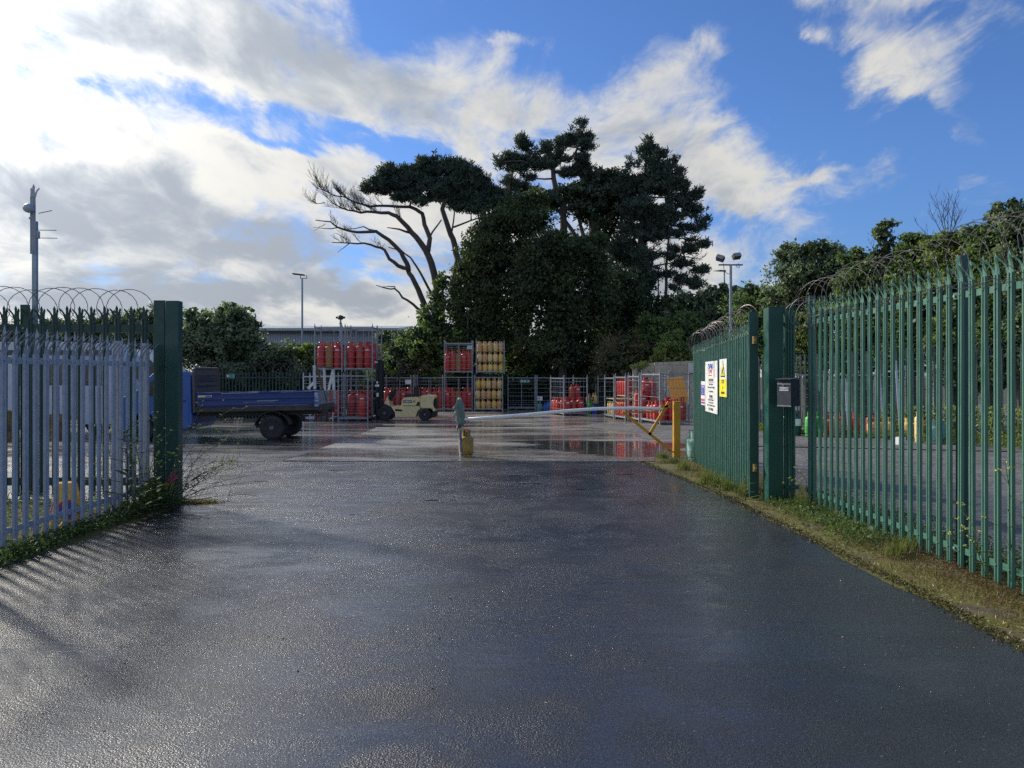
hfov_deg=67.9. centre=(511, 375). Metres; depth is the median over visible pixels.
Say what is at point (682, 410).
gas bottle
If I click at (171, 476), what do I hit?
pink flower
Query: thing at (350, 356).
tall gas bottle
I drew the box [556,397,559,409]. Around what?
gas bottle
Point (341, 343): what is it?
steel cage
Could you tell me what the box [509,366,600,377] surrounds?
razor wire
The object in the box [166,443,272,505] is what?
flowering weed
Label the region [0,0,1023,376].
sky
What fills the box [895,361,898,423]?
leaning pole
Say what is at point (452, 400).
tall gas bottle
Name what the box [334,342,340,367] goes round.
tall gas bottle
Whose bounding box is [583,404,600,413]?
crate
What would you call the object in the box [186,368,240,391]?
bush
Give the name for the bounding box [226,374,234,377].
exit sign
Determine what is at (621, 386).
slim gas bottle
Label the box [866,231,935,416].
bank tree
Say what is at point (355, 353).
tall gas bottle
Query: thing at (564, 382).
steel cage
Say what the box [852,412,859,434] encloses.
gas bottle
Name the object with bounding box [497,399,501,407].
short gas bottle
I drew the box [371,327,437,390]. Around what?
bush
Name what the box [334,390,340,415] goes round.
tall gas bottle
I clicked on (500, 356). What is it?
short gas bottle
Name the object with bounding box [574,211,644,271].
evergreen tree
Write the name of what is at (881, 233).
bank tree
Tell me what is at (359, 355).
tall gas bottle
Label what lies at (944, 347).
razor wire
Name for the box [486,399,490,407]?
short gas bottle
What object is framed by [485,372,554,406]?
bush
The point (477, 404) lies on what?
short gas bottle
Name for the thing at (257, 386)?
bush
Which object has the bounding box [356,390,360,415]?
tall gas bottle
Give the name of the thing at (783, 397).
door
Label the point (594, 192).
evergreen tree
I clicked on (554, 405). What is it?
gas bottle
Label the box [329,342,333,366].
tall gas bottle
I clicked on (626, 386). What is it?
slim gas bottle
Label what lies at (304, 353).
bush
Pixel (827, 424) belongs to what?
gas bottle
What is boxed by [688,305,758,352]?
razor wire
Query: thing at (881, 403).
leaning pole
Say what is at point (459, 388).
steel cage
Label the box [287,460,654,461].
slab edge
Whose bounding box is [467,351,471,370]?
tall gas bottle
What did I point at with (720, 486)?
broadleaf weed
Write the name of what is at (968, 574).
ground cover
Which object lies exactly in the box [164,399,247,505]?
flowering weed
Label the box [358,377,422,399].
bush
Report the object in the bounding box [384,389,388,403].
tall gas bottle
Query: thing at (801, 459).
gravel yard
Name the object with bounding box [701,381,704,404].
sign board
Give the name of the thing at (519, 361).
bush
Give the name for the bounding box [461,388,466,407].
tall gas bottle
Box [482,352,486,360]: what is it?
short gas bottle
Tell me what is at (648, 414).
gas bottle
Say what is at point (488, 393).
short gas bottle
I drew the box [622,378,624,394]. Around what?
slim gas bottle
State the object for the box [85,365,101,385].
window
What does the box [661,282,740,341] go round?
bush
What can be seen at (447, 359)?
tall gas bottle
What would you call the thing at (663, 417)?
gas bottle
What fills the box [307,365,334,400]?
timber frame
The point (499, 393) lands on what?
short gas bottle
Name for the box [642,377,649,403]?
tall gas bottle
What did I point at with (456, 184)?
pine tree
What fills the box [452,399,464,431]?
cloth
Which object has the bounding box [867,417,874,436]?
short gas bottle
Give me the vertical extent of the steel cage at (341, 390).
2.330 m
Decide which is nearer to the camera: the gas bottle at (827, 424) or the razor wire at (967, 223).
the razor wire at (967, 223)
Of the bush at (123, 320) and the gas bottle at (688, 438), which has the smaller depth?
the gas bottle at (688, 438)
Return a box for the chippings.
[9,470,973,767]
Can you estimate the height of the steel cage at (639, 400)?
2.250 m
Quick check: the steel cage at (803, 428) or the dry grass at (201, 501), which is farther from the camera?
the steel cage at (803, 428)
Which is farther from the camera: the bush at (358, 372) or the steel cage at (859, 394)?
the bush at (358, 372)
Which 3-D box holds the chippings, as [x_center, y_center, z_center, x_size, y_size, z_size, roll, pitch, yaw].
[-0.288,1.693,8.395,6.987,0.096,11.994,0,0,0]
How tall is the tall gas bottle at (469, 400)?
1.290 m
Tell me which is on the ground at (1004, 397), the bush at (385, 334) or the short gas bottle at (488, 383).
the bush at (385, 334)
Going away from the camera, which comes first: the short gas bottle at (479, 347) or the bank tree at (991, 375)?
the bank tree at (991, 375)
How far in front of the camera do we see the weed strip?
7.45 m
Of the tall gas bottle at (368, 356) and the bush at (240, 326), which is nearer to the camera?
the tall gas bottle at (368, 356)
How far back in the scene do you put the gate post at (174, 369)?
9.83 m
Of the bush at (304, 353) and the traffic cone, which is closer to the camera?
the traffic cone
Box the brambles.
[874,404,1021,443]
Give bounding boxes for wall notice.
[688,363,692,372]
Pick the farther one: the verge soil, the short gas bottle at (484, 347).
the short gas bottle at (484, 347)
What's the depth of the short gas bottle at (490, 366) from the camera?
47.04 m
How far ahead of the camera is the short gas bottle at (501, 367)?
47.04 m
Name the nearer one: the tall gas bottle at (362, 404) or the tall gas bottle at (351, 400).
the tall gas bottle at (362, 404)
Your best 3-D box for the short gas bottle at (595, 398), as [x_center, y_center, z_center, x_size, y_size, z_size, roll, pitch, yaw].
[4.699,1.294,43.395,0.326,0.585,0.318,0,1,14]
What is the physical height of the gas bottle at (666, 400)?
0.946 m
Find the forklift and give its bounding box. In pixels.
[370,360,437,420]
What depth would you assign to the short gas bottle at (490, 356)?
47.04 m
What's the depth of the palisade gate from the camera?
11.46 m
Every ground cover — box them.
[0,494,175,567]
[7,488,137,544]
[128,479,188,511]
[754,496,907,549]
[838,534,1023,628]
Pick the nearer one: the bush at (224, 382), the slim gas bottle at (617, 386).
the slim gas bottle at (617, 386)
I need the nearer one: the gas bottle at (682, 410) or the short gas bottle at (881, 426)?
the short gas bottle at (881, 426)
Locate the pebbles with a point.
(519, 559)
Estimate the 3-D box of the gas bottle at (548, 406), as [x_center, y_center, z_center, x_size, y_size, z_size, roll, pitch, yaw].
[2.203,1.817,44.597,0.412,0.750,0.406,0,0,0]
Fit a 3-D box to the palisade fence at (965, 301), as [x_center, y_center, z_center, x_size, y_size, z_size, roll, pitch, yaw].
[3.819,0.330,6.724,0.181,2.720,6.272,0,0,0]
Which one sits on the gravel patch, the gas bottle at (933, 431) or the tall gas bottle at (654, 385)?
the gas bottle at (933, 431)
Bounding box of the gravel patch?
[589,423,1006,450]
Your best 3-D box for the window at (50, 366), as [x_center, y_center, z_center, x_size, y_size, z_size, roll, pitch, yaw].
[-14.905,-0.091,24.790,0.870,0.812,0.020,0,0,0]
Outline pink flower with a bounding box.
[166,472,177,503]
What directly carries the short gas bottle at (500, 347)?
on the divider board
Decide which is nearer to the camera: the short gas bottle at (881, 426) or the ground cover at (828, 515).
the ground cover at (828, 515)
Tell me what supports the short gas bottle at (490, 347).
on the divider board
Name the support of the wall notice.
attached to the block wall at (678, 367)
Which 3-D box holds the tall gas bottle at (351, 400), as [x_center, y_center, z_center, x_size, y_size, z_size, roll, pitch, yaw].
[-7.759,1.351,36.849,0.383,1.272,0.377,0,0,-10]
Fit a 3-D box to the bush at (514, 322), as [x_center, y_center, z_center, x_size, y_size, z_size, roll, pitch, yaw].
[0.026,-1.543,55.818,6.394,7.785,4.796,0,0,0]
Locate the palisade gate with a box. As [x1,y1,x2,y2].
[692,311,758,497]
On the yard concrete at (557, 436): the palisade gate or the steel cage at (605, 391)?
the steel cage at (605, 391)
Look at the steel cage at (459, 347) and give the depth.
47.02 m
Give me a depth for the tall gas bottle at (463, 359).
47.10 m
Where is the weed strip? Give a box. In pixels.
[806,485,1021,588]
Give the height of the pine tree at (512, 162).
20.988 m
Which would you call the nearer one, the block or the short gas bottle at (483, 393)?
the block
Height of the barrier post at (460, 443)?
1.302 m
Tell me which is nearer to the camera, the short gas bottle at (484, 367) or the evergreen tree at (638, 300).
the short gas bottle at (484, 367)
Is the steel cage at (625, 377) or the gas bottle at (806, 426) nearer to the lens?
the gas bottle at (806, 426)
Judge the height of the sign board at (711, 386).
0.900 m
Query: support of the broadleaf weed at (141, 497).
on the verge soil
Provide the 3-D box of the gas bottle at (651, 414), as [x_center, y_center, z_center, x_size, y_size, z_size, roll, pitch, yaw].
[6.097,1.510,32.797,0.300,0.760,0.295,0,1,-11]
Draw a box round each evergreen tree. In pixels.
[435,186,561,407]
[502,227,625,398]
[544,164,627,362]
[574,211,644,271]
[583,266,675,363]
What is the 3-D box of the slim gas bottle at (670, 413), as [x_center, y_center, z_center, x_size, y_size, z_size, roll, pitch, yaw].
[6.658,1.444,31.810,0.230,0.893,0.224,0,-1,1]
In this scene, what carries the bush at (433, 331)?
on the ground at (1004, 397)
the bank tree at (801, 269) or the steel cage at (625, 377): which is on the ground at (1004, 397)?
the bank tree at (801, 269)
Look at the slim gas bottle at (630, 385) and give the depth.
36.42 m
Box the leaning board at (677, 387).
[667,376,687,401]
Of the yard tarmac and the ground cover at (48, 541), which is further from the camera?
the yard tarmac
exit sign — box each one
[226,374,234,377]
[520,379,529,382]
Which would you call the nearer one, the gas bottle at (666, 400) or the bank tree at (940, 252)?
the bank tree at (940, 252)
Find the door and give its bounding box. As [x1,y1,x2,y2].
[777,384,790,405]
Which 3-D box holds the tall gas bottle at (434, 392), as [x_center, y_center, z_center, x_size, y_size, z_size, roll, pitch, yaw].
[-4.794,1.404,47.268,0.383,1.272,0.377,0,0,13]
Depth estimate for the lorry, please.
24.84 m
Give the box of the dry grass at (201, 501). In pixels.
[171,498,230,505]
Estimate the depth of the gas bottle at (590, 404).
42.57 m
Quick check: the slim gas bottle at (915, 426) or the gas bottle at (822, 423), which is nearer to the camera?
the slim gas bottle at (915, 426)
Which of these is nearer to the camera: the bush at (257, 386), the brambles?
the brambles
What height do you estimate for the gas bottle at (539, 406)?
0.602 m
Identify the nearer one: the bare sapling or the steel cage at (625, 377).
the bare sapling
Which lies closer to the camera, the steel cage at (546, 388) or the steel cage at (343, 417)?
the steel cage at (343, 417)
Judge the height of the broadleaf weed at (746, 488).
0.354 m
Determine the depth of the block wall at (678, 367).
39.20 m
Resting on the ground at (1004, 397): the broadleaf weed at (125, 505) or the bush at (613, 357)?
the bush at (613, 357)
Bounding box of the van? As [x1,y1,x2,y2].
[137,349,185,371]
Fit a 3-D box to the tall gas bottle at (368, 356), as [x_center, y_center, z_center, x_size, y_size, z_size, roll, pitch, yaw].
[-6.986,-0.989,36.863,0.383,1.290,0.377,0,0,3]
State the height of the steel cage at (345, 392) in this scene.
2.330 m
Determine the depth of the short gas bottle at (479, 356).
47.05 m
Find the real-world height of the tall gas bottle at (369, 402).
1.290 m
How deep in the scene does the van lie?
27.50 m
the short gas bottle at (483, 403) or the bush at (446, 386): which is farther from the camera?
the bush at (446, 386)
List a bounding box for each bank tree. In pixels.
[717,279,776,419]
[752,236,852,410]
[761,301,840,424]
[822,245,895,424]
[864,217,902,418]
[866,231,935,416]
[910,228,975,428]
[925,267,1021,400]
[947,223,1019,429]
[980,197,1023,434]
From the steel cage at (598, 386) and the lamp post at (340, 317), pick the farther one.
the lamp post at (340, 317)
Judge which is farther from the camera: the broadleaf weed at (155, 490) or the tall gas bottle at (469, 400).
the tall gas bottle at (469, 400)
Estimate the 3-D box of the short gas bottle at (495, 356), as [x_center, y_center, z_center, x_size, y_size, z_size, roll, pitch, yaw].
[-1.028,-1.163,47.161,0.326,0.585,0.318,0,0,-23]
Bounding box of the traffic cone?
[49,481,85,530]
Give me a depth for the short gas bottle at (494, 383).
46.83 m
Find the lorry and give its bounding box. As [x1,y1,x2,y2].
[0,342,138,433]
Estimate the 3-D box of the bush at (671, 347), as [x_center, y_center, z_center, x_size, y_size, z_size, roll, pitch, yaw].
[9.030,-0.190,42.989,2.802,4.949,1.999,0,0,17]
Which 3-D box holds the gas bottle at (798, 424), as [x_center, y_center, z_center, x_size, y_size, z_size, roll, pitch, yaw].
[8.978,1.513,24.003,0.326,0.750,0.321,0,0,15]
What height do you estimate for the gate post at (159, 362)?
2.668 m
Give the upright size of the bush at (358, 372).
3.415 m
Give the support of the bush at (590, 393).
on the ground at (1004, 397)
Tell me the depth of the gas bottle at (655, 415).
32.26 m
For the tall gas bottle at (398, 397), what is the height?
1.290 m
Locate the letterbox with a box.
[775,378,800,406]
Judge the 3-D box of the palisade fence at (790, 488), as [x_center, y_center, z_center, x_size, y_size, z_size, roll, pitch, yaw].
[3.676,0.332,10.028,0.247,2.584,0.120,0,0,0]
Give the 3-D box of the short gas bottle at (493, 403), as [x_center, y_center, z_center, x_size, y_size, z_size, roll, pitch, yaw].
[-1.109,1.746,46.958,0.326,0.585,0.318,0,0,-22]
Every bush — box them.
[0,301,152,349]
[183,307,245,386]
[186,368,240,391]
[203,300,306,390]
[227,359,301,390]
[288,341,317,370]
[295,361,365,408]
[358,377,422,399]
[364,363,490,386]
[369,329,394,378]
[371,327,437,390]
[391,270,482,390]
[412,370,491,406]
[475,308,533,364]
[485,333,599,403]
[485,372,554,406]
[540,367,631,405]
[584,327,659,397]
[629,307,724,349]
[630,360,649,388]
[648,329,692,362]
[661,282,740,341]
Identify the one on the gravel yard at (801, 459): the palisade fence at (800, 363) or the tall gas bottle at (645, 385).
the palisade fence at (800, 363)
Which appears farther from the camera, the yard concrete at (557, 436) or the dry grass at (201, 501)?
the yard concrete at (557, 436)
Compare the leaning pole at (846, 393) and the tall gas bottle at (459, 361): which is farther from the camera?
the tall gas bottle at (459, 361)
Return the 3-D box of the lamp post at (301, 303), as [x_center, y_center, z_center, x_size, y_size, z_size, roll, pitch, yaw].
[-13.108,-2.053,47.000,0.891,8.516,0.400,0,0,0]
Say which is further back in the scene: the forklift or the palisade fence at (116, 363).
the forklift
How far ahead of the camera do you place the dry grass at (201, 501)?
9.82 m
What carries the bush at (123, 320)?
on the ground at (1004, 397)
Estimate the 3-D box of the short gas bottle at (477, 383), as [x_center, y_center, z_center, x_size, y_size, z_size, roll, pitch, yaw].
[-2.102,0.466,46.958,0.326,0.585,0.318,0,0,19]
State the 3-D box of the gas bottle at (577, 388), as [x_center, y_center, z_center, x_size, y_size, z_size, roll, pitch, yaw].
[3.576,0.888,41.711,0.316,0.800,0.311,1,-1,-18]
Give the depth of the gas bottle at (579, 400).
41.07 m
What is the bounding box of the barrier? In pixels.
[464,401,679,457]
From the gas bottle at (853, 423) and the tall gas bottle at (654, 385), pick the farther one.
the tall gas bottle at (654, 385)
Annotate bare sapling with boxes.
[868,188,974,250]
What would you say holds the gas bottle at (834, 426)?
on the gravel patch
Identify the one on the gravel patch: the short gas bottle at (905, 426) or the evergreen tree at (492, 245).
the short gas bottle at (905, 426)
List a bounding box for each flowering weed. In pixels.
[85,419,124,503]
[116,389,175,509]
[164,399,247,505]
[164,473,255,508]
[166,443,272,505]
[782,466,807,505]
[948,461,1023,589]
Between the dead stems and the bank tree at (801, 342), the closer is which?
the dead stems
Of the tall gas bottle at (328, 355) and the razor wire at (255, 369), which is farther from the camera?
the razor wire at (255, 369)
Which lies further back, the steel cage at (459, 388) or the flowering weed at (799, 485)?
the steel cage at (459, 388)
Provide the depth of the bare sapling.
28.04 m
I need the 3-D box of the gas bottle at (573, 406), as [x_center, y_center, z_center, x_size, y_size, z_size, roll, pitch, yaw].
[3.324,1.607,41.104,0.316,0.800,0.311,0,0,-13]
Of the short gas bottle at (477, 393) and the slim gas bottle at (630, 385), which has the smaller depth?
the slim gas bottle at (630, 385)
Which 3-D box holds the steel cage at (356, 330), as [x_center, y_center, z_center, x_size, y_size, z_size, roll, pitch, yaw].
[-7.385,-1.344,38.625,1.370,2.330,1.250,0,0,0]
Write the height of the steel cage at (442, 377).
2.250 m
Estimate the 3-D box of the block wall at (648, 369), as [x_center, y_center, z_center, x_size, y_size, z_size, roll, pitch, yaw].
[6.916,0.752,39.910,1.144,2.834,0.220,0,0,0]
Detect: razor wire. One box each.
[0,286,152,323]
[184,362,312,376]
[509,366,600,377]
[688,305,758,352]
[783,296,823,332]
[794,211,1023,316]
[872,338,1021,362]
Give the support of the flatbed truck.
on the yard tarmac
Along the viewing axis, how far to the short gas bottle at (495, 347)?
47.03 m
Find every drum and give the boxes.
[8,410,11,439]
[49,414,61,439]
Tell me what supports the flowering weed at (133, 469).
on the verge soil
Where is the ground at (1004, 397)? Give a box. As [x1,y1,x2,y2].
[216,377,1006,417]
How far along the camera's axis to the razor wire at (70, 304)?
10.11 m
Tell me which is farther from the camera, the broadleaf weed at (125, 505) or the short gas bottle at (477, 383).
the short gas bottle at (477, 383)
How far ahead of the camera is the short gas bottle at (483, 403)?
46.85 m
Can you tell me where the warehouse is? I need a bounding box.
[256,326,412,377]
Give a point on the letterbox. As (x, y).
(788, 392)
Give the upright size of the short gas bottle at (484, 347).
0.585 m
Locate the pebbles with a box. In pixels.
[37,467,959,752]
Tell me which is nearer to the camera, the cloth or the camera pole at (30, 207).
the camera pole at (30, 207)
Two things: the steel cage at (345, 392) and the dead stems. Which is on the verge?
the dead stems
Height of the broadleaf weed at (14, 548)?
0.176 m
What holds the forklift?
on the yard tarmac
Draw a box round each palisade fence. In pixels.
[0,305,152,499]
[0,325,157,552]
[216,371,322,417]
[384,373,621,407]
[739,344,1021,440]
[782,303,798,497]
[803,249,1023,594]
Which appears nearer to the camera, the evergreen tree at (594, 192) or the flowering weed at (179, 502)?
the flowering weed at (179, 502)
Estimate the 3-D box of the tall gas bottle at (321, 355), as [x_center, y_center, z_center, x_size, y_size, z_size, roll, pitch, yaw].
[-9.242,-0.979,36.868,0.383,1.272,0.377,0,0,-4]
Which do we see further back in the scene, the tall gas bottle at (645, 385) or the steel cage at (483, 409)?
the steel cage at (483, 409)
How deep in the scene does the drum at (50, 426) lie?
22.36 m
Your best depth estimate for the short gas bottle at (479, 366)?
47.05 m
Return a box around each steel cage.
[303,372,337,420]
[314,324,347,371]
[314,372,347,419]
[338,372,372,420]
[344,323,376,371]
[344,372,375,419]
[351,325,381,371]
[351,372,375,414]
[384,375,413,396]
[414,375,443,410]
[444,340,473,373]
[444,374,473,410]
[474,374,502,410]
[476,340,504,373]
[508,375,535,409]
[536,375,564,408]
[550,375,587,415]
[595,377,626,410]
[604,375,640,418]
[615,373,652,419]
[628,372,665,421]
[641,370,689,424]
[795,372,829,430]
[829,369,882,428]
[888,370,944,433]
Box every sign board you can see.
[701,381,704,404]
[705,361,717,413]
[719,359,726,396]
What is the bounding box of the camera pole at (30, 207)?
[23,184,57,353]
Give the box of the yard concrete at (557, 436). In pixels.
[284,409,692,460]
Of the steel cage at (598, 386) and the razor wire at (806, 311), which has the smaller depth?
the razor wire at (806, 311)
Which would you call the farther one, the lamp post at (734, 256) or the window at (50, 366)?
the lamp post at (734, 256)
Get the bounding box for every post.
[58,340,59,414]
[153,300,165,481]
[165,301,182,503]
[292,273,306,345]
[336,315,344,344]
[454,398,468,457]
[466,309,469,390]
[716,252,742,334]
[763,307,783,503]
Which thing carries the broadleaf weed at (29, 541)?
on the verge soil
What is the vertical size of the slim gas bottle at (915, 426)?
0.825 m
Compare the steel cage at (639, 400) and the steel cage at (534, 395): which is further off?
the steel cage at (534, 395)
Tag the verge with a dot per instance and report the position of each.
(862, 552)
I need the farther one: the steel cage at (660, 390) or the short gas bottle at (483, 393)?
the short gas bottle at (483, 393)
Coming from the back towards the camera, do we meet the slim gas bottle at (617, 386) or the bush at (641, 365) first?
the bush at (641, 365)
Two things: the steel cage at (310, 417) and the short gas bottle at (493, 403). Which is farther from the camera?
the short gas bottle at (493, 403)
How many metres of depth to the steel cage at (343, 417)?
35.23 m
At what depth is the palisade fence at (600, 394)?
51.99 m
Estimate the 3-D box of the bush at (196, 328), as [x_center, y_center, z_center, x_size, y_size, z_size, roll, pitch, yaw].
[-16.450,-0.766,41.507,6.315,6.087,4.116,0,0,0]
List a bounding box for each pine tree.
[302,148,510,382]
[491,115,599,229]
[604,132,713,296]
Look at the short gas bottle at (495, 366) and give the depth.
47.05 m
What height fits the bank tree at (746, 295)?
6.947 m
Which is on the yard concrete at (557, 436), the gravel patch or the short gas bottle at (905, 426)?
the gravel patch
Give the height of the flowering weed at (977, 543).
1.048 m
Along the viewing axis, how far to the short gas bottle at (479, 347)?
47.03 m
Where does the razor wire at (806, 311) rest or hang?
attached to the gate post at (773, 412)
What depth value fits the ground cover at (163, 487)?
9.52 m
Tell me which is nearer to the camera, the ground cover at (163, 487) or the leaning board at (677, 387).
the ground cover at (163, 487)
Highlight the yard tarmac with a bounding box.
[8,414,394,460]
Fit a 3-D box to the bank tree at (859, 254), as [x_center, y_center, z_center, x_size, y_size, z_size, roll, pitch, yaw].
[14.196,-1.551,30.564,3.616,7.385,3.140,0,0,0]
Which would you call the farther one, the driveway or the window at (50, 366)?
the window at (50, 366)
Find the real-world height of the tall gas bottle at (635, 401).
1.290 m
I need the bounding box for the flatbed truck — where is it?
[123,360,335,439]
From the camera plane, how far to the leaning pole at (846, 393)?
22.86 m
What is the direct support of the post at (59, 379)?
in the drum at (50, 426)
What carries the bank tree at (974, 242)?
on the ground at (1004, 397)
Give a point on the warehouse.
(277, 334)
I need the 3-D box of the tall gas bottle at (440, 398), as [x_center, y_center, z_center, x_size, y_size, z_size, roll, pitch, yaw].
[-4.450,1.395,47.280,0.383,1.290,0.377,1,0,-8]
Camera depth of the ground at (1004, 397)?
84.13 m
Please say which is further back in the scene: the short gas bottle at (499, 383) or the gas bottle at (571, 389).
the short gas bottle at (499, 383)
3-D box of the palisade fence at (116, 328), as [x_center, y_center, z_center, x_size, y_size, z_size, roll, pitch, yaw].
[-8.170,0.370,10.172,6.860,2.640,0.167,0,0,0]
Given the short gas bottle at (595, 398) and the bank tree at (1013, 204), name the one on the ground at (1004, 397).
the bank tree at (1013, 204)
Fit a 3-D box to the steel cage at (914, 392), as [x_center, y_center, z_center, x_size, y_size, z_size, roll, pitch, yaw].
[13.085,0.793,24.649,1.500,2.250,1.300,0,0,14]
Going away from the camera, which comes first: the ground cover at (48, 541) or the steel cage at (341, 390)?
the ground cover at (48, 541)
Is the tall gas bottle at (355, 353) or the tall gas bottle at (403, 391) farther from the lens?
the tall gas bottle at (403, 391)
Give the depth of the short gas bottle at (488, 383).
46.85 m
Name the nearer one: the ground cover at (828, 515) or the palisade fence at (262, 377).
the ground cover at (828, 515)
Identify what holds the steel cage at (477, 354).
on the steel cage at (483, 409)
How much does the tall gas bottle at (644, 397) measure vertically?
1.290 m
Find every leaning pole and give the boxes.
[845,378,846,413]
[880,371,882,416]
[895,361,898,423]
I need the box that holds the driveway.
[0,461,1023,767]
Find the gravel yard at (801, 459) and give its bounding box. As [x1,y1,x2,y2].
[759,404,1021,565]
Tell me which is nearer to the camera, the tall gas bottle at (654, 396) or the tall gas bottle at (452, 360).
the tall gas bottle at (654, 396)
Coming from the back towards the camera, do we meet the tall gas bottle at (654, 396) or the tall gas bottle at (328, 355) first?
the tall gas bottle at (328, 355)
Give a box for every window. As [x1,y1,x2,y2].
[49,365,61,384]
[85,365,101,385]
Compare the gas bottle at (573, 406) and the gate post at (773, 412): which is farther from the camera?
the gas bottle at (573, 406)
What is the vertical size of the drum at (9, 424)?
0.850 m
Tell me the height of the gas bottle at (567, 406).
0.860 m
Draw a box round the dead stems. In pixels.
[663,463,1023,648]
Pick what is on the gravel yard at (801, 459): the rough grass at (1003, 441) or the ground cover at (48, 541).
the rough grass at (1003, 441)
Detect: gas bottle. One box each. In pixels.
[318,342,324,367]
[325,342,332,366]
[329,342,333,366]
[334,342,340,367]
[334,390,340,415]
[347,342,354,367]
[348,390,355,415]
[352,342,355,367]
[356,342,363,367]
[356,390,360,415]
[359,390,366,416]
[364,342,371,367]
[366,390,371,415]
[373,344,375,367]
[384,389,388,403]
[395,387,400,405]
[401,387,405,401]
[426,387,431,394]
[432,389,437,397]
[438,387,443,407]
[445,351,449,370]
[445,387,449,407]
[450,351,455,370]
[450,387,455,407]
[456,351,460,370]
[459,429,473,456]
[461,351,466,370]
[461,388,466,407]
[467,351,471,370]
[467,387,471,407]
[475,378,480,387]
[475,388,479,397]
[475,399,479,407]
[477,342,481,350]
[477,352,481,360]
[477,362,481,370]
[481,378,485,387]
[481,388,485,397]
[481,399,485,407]
[482,342,487,350]
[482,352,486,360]
[482,362,487,370]
[486,378,490,387]
[486,388,490,397]
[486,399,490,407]
[488,342,492,350]
[488,352,492,360]
[488,362,492,370]
[491,388,496,397]
[491,399,496,407]
[492,378,496,387]
[493,342,497,350]
[493,352,497,360]
[493,362,497,370]
[497,378,501,387]
[497,388,501,397]
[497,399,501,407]
[498,342,503,350]
[498,352,503,360]
[498,362,503,370]
[537,401,541,410]
[546,400,551,410]
[553,398,556,409]
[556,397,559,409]
[564,397,570,412]
[569,384,574,398]
[571,398,575,412]
[575,384,579,398]
[576,396,583,411]
[588,401,592,413]
[592,393,596,402]
[617,378,618,394]
[620,378,622,394]
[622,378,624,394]
[624,378,627,394]
[629,378,631,394]
[634,389,640,417]
[640,390,646,417]
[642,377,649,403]
[646,401,650,418]
[649,391,656,402]
[650,377,656,393]
[650,401,654,418]
[653,400,658,419]
[661,400,666,420]
[664,397,670,419]
[668,399,672,420]
[677,397,685,420]
[685,430,692,457]
[687,431,693,460]
[795,411,801,434]
[805,412,807,435]
[816,411,823,435]
[823,412,828,434]
[833,416,840,435]
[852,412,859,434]
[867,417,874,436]
[880,417,882,433]
[888,417,895,433]
[904,418,913,433]
[914,412,922,441]
[932,421,935,443]
[942,420,945,441]
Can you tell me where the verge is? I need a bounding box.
[638,461,1023,649]
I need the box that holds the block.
[895,437,905,444]
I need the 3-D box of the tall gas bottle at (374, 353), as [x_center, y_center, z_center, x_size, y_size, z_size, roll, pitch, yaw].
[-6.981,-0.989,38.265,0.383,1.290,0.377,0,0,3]
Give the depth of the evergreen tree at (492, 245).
50.88 m
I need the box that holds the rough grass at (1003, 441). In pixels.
[759,422,1021,448]
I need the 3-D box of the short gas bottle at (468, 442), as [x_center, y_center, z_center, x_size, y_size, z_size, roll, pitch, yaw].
[-0.999,1.481,16.580,0.326,0.600,0.326,1,1,10]
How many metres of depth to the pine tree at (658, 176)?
52.72 m
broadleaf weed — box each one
[2,539,28,555]
[15,534,46,552]
[49,520,73,532]
[101,429,162,519]
[124,482,168,514]
[138,469,171,510]
[708,478,731,495]
[734,475,760,501]
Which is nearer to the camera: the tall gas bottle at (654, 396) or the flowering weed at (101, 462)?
the flowering weed at (101, 462)
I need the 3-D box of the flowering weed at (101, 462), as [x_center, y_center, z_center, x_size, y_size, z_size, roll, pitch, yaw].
[-5.162,1.102,9.726,0.579,1.110,0.494,0,0,0]
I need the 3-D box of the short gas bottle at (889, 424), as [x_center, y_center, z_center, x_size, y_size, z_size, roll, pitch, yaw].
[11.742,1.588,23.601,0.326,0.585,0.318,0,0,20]
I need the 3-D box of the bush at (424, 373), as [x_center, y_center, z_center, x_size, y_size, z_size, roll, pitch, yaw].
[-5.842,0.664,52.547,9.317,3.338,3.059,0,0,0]
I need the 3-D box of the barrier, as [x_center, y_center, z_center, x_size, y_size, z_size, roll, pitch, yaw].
[1.306,1.170,16.403,4.660,1.217,0.191,0,0,-1]
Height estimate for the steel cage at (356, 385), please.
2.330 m
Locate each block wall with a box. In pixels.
[632,363,653,413]
[654,361,692,416]
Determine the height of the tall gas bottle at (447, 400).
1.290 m
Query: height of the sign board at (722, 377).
0.607 m
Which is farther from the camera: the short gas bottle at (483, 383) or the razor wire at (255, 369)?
the short gas bottle at (483, 383)
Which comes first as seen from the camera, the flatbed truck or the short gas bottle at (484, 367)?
the flatbed truck
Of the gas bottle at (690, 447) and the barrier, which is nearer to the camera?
the gas bottle at (690, 447)
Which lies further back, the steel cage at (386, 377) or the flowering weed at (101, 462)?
the steel cage at (386, 377)
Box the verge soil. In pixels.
[0,499,193,568]
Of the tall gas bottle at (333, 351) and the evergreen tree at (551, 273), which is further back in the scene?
the evergreen tree at (551, 273)

